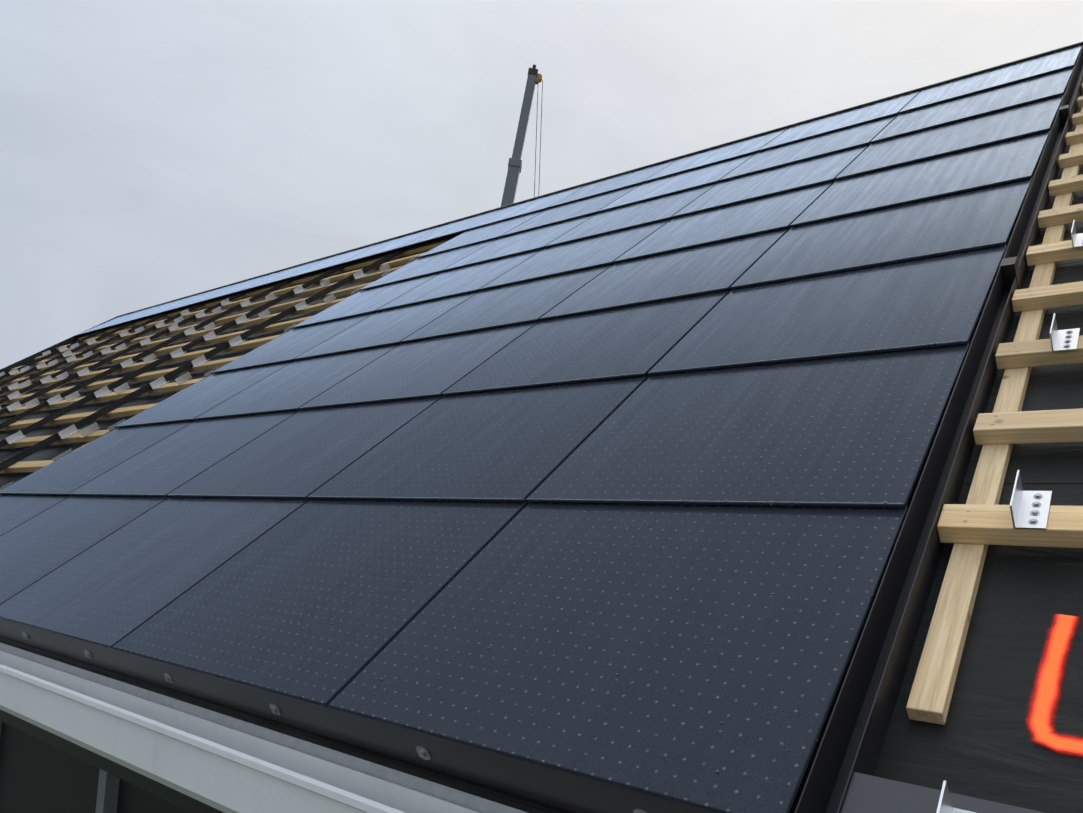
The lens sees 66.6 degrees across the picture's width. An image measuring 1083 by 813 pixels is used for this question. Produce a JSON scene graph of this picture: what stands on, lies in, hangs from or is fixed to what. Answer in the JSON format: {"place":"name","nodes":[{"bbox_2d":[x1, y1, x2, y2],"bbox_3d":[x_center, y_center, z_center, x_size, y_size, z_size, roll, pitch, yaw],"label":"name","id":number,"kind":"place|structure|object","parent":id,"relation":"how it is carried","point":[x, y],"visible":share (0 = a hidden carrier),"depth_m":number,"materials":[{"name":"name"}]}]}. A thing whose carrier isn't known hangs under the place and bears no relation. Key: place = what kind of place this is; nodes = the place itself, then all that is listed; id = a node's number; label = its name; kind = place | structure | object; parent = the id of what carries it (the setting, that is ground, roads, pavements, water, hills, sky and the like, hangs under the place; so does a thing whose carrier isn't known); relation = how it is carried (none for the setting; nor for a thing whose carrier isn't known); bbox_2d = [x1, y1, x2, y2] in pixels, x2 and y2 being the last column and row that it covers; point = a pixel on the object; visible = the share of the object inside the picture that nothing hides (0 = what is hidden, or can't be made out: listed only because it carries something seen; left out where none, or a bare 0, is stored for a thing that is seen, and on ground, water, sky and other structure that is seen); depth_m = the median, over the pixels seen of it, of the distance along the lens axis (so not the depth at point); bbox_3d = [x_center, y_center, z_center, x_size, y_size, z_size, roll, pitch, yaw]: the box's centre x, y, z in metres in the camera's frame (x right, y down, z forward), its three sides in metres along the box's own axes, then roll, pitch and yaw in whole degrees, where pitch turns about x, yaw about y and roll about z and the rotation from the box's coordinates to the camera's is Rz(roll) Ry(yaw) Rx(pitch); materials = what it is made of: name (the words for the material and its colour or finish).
{"place":"outdoors","nodes":[
{"label":"outdoors","id":0,"kind":"place"},
{"bbox_2d":[0,722,189,812],"bbox_3d":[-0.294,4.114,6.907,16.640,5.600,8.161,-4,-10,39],"label":"window panes","id":1,"kind":"structure","parent":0,"point":[37,775],"depth_m":3.46,"materials":[{"name":"black glass"}]},
{"bbox_2d":[0,721,119,812],"bbox_3d":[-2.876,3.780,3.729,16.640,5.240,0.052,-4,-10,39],"label":"mullions","id":2,"kind":"object","parent":1,"relation":"attached to","point":[107,792],"depth_m":3.07,"materials":[{"name":"grey metal"}]},
{"bbox_2d":[0,710,223,812],"bbox_3d":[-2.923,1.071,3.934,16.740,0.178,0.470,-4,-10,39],"label":"window frame","id":3,"kind":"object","parent":1,"relation":"attached to","point":[167,794],"depth_m":2.19,"materials":[{"name":"black metal"}]},
{"bbox_2d":[0,650,479,812],"bbox_3d":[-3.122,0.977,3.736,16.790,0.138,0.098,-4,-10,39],"label":"fascia board","id":4,"kind":"object","parent":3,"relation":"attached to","point":[224,769],"depth_m":1.82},
{"bbox_2d":[0,643,526,812],"bbox_3d":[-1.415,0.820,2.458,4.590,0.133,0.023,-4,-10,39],"label":"gutter","id":5,"kind":"object","parent":3,"relation":"attached to","point":[455,796],"visible":0.25,"depth_m":1.74,"materials":[{"name":"grey metal"}]},
{"bbox_2d":[0,618,712,812],"bbox_3d":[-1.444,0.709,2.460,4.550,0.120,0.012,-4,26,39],"label":"eave trim","id":6,"kind":"structure","parent":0,"point":[554,789],"depth_m":1.53,"materials":[{"name":"black metal"}]},
{"bbox_2d":[501,74,535,206],"bbox_3d":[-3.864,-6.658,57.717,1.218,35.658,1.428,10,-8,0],"label":"crane boom","id":7,"kind":"object","parent":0,"point":[513,173],"visible":0.33,"depth_m":59.05,"materials":[{"name":"grey metal"}]},
{"bbox_2d":[528,64,537,76],"bbox_3d":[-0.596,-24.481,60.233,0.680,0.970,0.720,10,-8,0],"label":"crane boom tip","id":8,"kind":"object","parent":7,"relation":"attached to","point":[533,70],"visible":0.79,"depth_m":59.85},
{"bbox_2d":[535,74,541,84],"bbox_3d":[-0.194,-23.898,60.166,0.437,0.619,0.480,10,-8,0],"label":"crane head sheaves","id":9,"kind":"object","parent":7,"relation":"attached to","point":[538,78],"visible":0.83,"depth_m":59.95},
{"bbox_2d":[534,80,542,196],"bbox_3d":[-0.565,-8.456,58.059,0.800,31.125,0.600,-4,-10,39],"label":"cables","id":10,"kind":"object","parent":9,"relation":"hanging from","point":[536,139],"visible":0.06,"depth_m":59.54,"materials":[{"name":"grey metal"}]},
{"bbox_2d":[0,0,1082,368],"label":"sky","id":11,"kind":"structure","parent":0,"point":[153,152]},
{"bbox_3d":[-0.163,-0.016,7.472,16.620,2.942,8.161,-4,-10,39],"label":"gables","id":12,"kind":"object","parent":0,"visible":0},
{"bbox_2d":[0,93,1082,812],"bbox_3d":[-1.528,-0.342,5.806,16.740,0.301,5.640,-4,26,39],"label":"roof membrane","id":13,"kind":"object","parent":12,"relation":"on","point":[982,743],"depth_m":1.34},
{"bbox_2d":[0,240,448,472],"bbox_3d":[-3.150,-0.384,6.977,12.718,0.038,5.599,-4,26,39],"label":"battens","id":14,"kind":"object","parent":13,"relation":"on","point":[27,466],"visible":0.06,"depth_m":7.30,"materials":[{"name":"brown wood"}]},
{"bbox_2d":[0,45,1082,812],"bbox_3d":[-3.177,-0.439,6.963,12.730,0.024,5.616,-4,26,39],"label":"solar panels","id":15,"kind":"object","parent":14,"relation":"on","point":[566,611],"visible":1,"depth_m":2.34,"materials":[{"name":"black glass"}]},
{"bbox_2d":[1,65,1072,504],"bbox_3d":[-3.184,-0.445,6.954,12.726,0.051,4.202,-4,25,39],"label":"panel seams","id":16,"kind":"object","parent":15,"relation":"on","point":[633,303],"visible":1,"depth_m":3.28,"materials":[{"name":"black metal"}]},
{"bbox_2d":[0,220,1082,812],"bbox_3d":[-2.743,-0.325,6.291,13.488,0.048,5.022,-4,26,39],"label":"brackets","id":17,"kind":"object","parent":14,"relation":"attached to","point":[1020,506],"visible":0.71,"depth_m":5.92,"materials":[{"name":"metal"}]},
{"bbox_2d":[12,112,1082,812],"bbox_3d":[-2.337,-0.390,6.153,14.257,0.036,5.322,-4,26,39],"label":"screws","id":18,"kind":"object","parent":17,"relation":"attached to","point":[422,752],"visible":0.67,"depth_m":1.74,"materials":[{"name":"grey metal"}]},
{"bbox_2d":[841,772,1043,812],"bbox_3d":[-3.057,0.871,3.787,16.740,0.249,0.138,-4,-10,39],"label":"metal flashing","id":19,"kind":"object","parent":14,"relation":"attached to","point":[869,794],"visible":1,"depth_m":1.04,"materials":[{"name":"grey metal"}]},
{"bbox_2d":[0,41,1082,812],"bbox_3d":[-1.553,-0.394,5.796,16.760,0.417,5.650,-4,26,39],"label":"dark trims","id":20,"kind":"object","parent":13,"relation":"on","point":[854,733],"visible":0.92,"depth_m":1.85,"materials":[{"name":"black metal"}]},
{"bbox_2d":[0,107,1082,724],"bbox_3d":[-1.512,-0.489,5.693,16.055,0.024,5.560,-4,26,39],"label":"counter battens","id":21,"kind":"object","parent":13,"relation":"on","point":[934,683],"visible":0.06,"depth_m":1.45,"materials":[{"name":"brown wood"}]},
{"bbox_2d":[937,83,1082,547],"bbox_3d":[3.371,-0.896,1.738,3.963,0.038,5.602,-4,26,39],"label":"battens","id":22,"kind":"object","parent":21,"relation":"on","point":[989,524],"visible":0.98,"depth_m":1.72,"materials":[{"name":"brown wood"}]},
{"bbox_2d":[1026,614,1082,755],"bbox_3d":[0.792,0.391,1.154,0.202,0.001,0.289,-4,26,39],"label":"spray mark","id":23,"kind":"object","parent":13,"relation":"on","point":[1047,687],"visible":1,"depth_m":1.18,"materials":[{"name":"paint"}]}
]}

